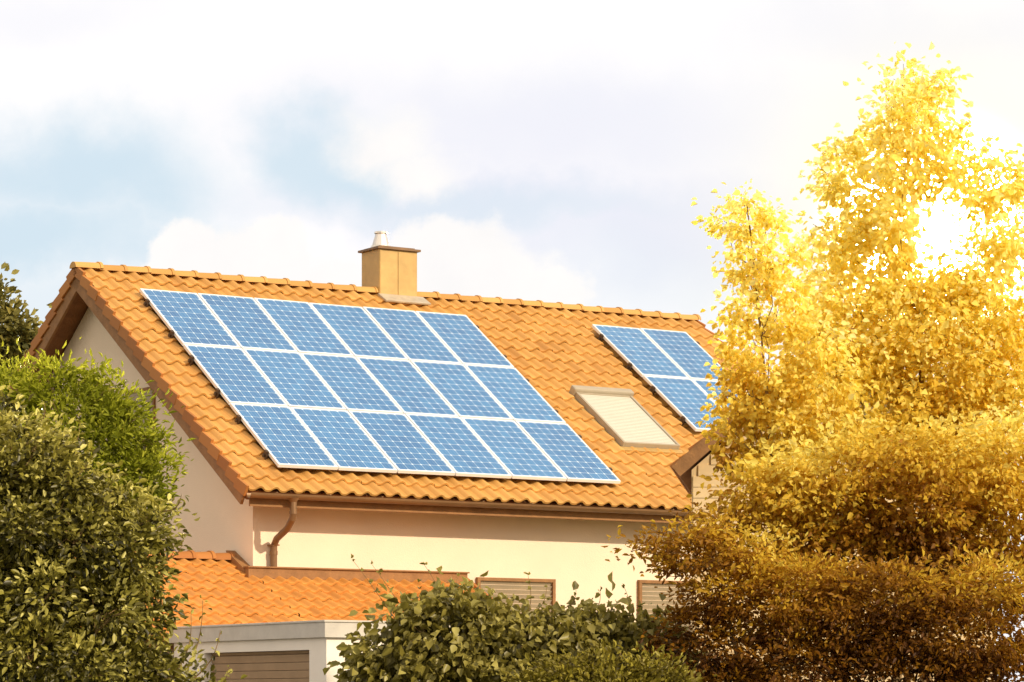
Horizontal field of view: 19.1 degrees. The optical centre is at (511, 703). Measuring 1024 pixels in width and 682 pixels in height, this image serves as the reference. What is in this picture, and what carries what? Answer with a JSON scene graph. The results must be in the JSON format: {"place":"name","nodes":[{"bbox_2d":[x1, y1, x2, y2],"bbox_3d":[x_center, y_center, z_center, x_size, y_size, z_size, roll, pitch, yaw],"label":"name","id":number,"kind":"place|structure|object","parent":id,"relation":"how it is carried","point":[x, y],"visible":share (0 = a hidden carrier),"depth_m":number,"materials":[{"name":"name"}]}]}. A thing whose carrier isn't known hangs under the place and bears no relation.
{"place":"outdoors","nodes":[
{"label":"outdoors","id":0,"kind":"place"},
{"bbox_2d":[169,620,691,681],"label":"garage","id":1,"kind":"structure","parent":0,"point":[298,651],"depth_m":38.23,"materials":[{"name":"paint"}]},
{"bbox_2d":[211,650,308,681],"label":"garage door","id":2,"kind":"structure","parent":1,"relation":"in","point":[262,666],"depth_m":38.54,"materials":[{"name":"brown wood"}]},
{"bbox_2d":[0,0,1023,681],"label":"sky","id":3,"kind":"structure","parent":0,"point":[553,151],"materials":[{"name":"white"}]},
{"bbox_2d":[669,328,1015,681],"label":"neighbouring house","id":4,"kind":"structure","parent":0,"point":[692,465],"depth_m":37.22,"materials":[{"name":"beige paint"}]},
{"label":"ground","id":5,"kind":"structure","parent":0,"visible":0},
{"bbox_2d":[0,262,51,401],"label":"tree","id":6,"kind":"object","parent":5,"relation":"on","point":[14,326],"visible":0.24,"depth_m":61.70,"materials":[{"name":"green plant"}]},
{"bbox_2d":[0,337,195,582],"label":"conifer shrub","id":7,"kind":"object","parent":5,"relation":"on","point":[107,412],"visible":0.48,"depth_m":20.19,"materials":[{"name":"green plant"}]},
{"bbox_2d":[0,375,246,681],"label":"hedge","id":8,"kind":"object","parent":5,"relation":"on","point":[96,615],"visible":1,"depth_m":16.22,"materials":[{"name":"green plant"}]},
{"bbox_2d":[1,550,492,680],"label":"annex","id":9,"kind":"object","parent":5,"relation":"on","point":[232,587],"visible":0.23,"depth_m":43.39,"materials":[{"name":"tile"}]},
{"bbox_2d":[1,231,739,625],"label":"house","id":10,"kind":"structure","parent":5,"relation":"on","point":[249,503],"depth_m":46.70,"materials":[{"name":"tile"}]},
{"bbox_2d":[143,299,612,470],"bbox_3d":[-2.082,-4.890,47.248,6.157,0.180,4.748,0,34,-33],"label":"mounting rack","id":11,"kind":"object","parent":10,"relation":"attached to","point":[217,394],"visible":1,"depth_m":45.91,"materials":[{"name":"metal"}]},
{"bbox_2d":[140,288,239,347],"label":"solar panel","id":12,"kind":"object","parent":11,"relation":"attached to","point":[188,318],"visible":1,"depth_m":47.08,"materials":[{"name":"photovoltaic glass"},{"name":"aluminium"}]},
{"bbox_2d":[183,344,287,405],"bbox_3d":[-4.179,-4.947,45.856,0.984,0.050,1.788,0,34,-33],"label":"solar panel","id":13,"kind":"object","parent":11,"relation":"attached to","point":[234,375],"visible":1,"depth_m":45.81,"materials":[{"name":"photovoltaic glass"},{"name":"aluminium"}]},
{"bbox_2d":[198,293,297,351],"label":"solar panel","id":14,"kind":"object","parent":11,"relation":"attached to","point":[247,322],"visible":1,"depth_m":47.64,"materials":[{"name":"photovoltaic glass"},{"name":"aluminium"}]},
{"bbox_2d":[230,403,337,469],"bbox_3d":[-3.354,-3.926,44.591,0.984,0.049,1.788,0,34,-33],"label":"solar panel","id":15,"kind":"object","parent":11,"relation":"attached to","point":[283,436],"visible":1,"depth_m":44.53,"materials":[{"name":"photovoltaic glass"},{"name":"aluminium"}]},
{"bbox_2d":[242,348,345,410],"bbox_3d":[-3.336,-4.947,46.406,0.984,0.049,1.788,0,34,-33],"label":"solar panel","id":16,"kind":"object","parent":11,"relation":"attached to","point":[294,379],"visible":1,"depth_m":46.37,"materials":[{"name":"photovoltaic glass"},{"name":"aluminium"}]},
{"bbox_2d":[254,298,353,355],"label":"solar panel","id":17,"kind":"object","parent":11,"relation":"attached to","point":[303,327],"visible":1,"depth_m":48.18,"materials":[{"name":"glass"}]},
{"bbox_2d":[290,407,396,472],"bbox_3d":[-2.513,-3.922,45.142,0.984,0.049,1.788,0,34,-33],"label":"solar panel","id":18,"kind":"object","parent":11,"relation":"attached to","point":[344,440],"visible":1,"depth_m":45.09,"materials":[{"name":"glass"}]},
{"bbox_2d":[300,353,402,413],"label":"solar panel","id":19,"kind":"object","parent":11,"relation":"attached to","point":[351,383],"visible":1,"depth_m":46.92,"materials":[{"name":"glass"}]},
{"bbox_2d":[309,303,407,360],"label":"solar panel","id":20,"kind":"object","parent":11,"relation":"attached to","point":[358,331],"visible":1,"depth_m":48.73,"materials":[{"name":"glass"}]},
{"bbox_2d":[348,410,454,475],"bbox_3d":[-1.669,-3.924,45.691,0.984,0.050,1.788,0,34,-33],"label":"solar panel","id":21,"kind":"object","parent":11,"relation":"attached to","point":[402,443],"visible":1,"depth_m":45.64,"materials":[{"name":"glass"}]},
{"bbox_2d":[356,357,458,416],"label":"solar panel","id":22,"kind":"object","parent":11,"relation":"attached to","point":[407,387],"visible":1,"depth_m":47.48,"materials":[{"name":"glass"}]},
{"bbox_2d":[363,307,461,363],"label":"solar panel","id":23,"kind":"object","parent":11,"relation":"attached to","point":[412,335],"visible":1,"depth_m":49.29,"materials":[{"name":"glass"}]},
{"bbox_2d":[405,414,511,478],"bbox_3d":[-0.825,-3.926,46.239,0.984,0.051,1.788,0,34,-33],"label":"solar panel","id":24,"kind":"object","parent":11,"relation":"attached to","point":[459,447],"visible":1,"depth_m":46.19,"materials":[{"name":"glass"}]},
{"bbox_2d":[410,360,512,420],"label":"solar panel","id":25,"kind":"object","parent":11,"relation":"attached to","point":[461,390],"visible":1,"depth_m":48.02,"materials":[{"name":"glass"},{"name":"silicon"},{"name":"aluminium"}]},
{"bbox_2d":[415,311,513,367],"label":"solar panel","id":26,"kind":"object","parent":11,"relation":"attached to","point":[464,339],"visible":1,"depth_m":49.84,"materials":[{"name":"glass"},{"name":"silicon"},{"name":"aluminium"}]},
{"bbox_2d":[461,417,566,480],"bbox_3d":[0.017,-3.923,46.790,0.984,0.049,1.788,0,34,-33],"label":"solar panel","id":27,"kind":"object","parent":11,"relation":"attached to","point":[514,449],"visible":1,"depth_m":46.74,"materials":[{"name":"glass"},{"name":"silicon"},{"name":"aluminium"}]},
{"bbox_2d":[464,364,565,423],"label":"solar panel","id":28,"kind":"object","parent":11,"relation":"attached to","point":[515,394],"visible":1,"depth_m":48.57,"materials":[{"name":"glass"},{"name":"silicon"},{"name":"aluminium"}]},
{"bbox_2d":[515,420,620,483],"bbox_3d":[0.860,-3.925,47.339,0.984,0.049,1.788,0,34,-33],"label":"solar panel","id":29,"kind":"object","parent":11,"relation":"attached to","point":[568,452],"visible":1,"depth_m":47.28,"materials":[{"name":"glass"},{"name":"silicon"},{"name":"aluminium"}]},
{"bbox_2d":[476,577,555,616],"bbox_3d":[0.056,-1.308,46.220,1.416,1.200,0.080,0,0,-33],"label":"window","id":30,"kind":"structure","parent":10,"relation":"in","point":[517,584],"depth_m":46.28,"materials":[{"name":"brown wood"}]},
{"bbox_2d":[569,385,682,454],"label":"roof window","id":31,"kind":"structure","parent":10,"relation":"in","point":[621,416],"depth_m":49.22,"materials":[{"name":"beige glass"}]},
{"bbox_2d":[598,334,699,426],"bbox_3d":[3.015,-5.436,51.534,2.132,0.180,2.924,0,34,-33],"label":"mounting rack","id":32,"kind":"object","parent":10,"relation":"attached to","point":[651,389],"visible":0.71,"depth_m":51.20,"materials":[{"name":"metal"}]},
{"bbox_2d":[592,324,689,378],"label":"solar panel","id":33,"kind":"object","parent":32,"relation":"attached to","point":[641,351],"visible":1,"depth_m":51.83,"materials":[{"name":"glass"},{"name":"silicon"},{"name":"aluminium"}]},
{"bbox_2d":[643,375,721,431],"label":"solar panel","id":34,"kind":"object","parent":32,"relation":"attached to","point":[686,398],"visible":0.73,"depth_m":50.69,"materials":[{"name":"glass"},{"name":"silicon"},{"name":"aluminium"}]},
{"bbox_2d":[640,328,728,380],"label":"solar panel","id":35,"kind":"object","parent":32,"relation":"attached to","point":[688,355],"visible":0.83,"depth_m":52.47,"materials":[{"name":"glass"},{"name":"silicon"},{"name":"aluminium"}]},
{"bbox_2d":[692,379,747,411],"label":"solar panel","id":36,"kind":"object","parent":32,"relation":"attached to","point":[701,384],"visible":0.24,"depth_m":51.45,"materials":[{"name":"glass"}]},
{"bbox_2d":[637,580,691,625],"bbox_3d":[2.558,-1.335,47.851,1.403,1.200,0.080,0,0,-33],"label":"window","id":37,"kind":"structure","parent":10,"relation":"in","point":[649,585],"depth_m":47.64,"materials":[{"name":"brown wood"}]},
{"bbox_2d":[322,554,713,681],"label":"climbing shrub","id":38,"kind":"object","parent":5,"relation":"on","point":[486,638],"visible":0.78,"depth_m":26.71,"materials":[{"name":"green plant"}]},
{"bbox_2d":[492,635,716,681],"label":"shrub","id":39,"kind":"object","parent":5,"relation":"on","point":[594,668],"visible":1,"depth_m":23.83,"materials":[{"name":"green plant"}]},
{"bbox_2d":[691,179,898,668],"bbox_3d":[2.860,-1.742,30.009,2.193,6.891,1.436,0,0,0],"label":"golden tree","id":40,"kind":"object","parent":5,"relation":"on","point":[772,402],"visible":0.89,"depth_m":29.90,"materials":[{"name":"yellow plant"}]},
{"bbox_2d":[601,497,1023,681],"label":"bronze shrub","id":41,"kind":"object","parent":5,"relation":"on","point":[832,605],"visible":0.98,"depth_m":26.25,"materials":[{"name":"brown plant"}]},
{"bbox_2d":[668,398,1023,681],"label":"amber tree","id":42,"kind":"object","parent":5,"relation":"on","point":[965,493],"visible":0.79,"depth_m":28.21,"materials":[{"name":"yellow plant"}]},
{"bbox_2d":[767,41,1023,681],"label":"golden tree","id":43,"kind":"object","parent":5,"relation":"on","point":[968,341],"visible":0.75,"depth_m":30.76,"materials":[{"name":"yellow plant"}]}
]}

